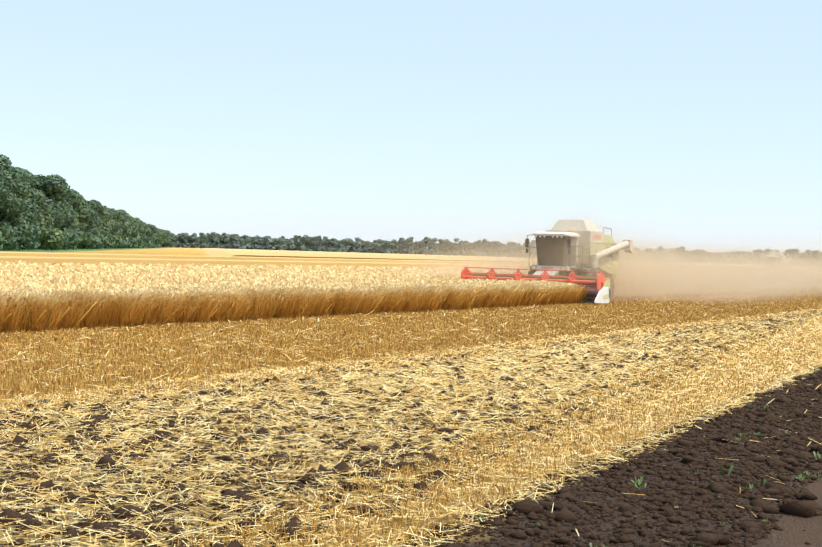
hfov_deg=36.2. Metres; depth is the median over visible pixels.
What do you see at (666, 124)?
sky
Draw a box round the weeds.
[397,373,821,546]
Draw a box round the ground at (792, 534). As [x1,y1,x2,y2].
[0,247,821,546]
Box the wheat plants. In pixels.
[0,261,819,332]
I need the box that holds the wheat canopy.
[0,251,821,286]
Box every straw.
[0,296,821,546]
[0,310,821,546]
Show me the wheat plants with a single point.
(34, 296)
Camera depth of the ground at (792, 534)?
10.50 m
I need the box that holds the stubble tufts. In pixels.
[0,285,821,546]
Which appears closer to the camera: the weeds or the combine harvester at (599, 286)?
the weeds
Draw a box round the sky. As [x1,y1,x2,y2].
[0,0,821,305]
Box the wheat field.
[202,248,815,267]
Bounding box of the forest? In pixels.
[0,154,171,250]
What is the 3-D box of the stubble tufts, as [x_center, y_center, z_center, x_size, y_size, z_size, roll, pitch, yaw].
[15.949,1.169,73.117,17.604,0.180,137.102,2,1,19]
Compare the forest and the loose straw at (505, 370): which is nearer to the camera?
the loose straw at (505, 370)
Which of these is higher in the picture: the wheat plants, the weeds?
the wheat plants
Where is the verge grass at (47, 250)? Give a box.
[1,247,167,251]
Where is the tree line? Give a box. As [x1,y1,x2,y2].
[165,230,821,264]
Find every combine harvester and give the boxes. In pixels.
[461,220,632,302]
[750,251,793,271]

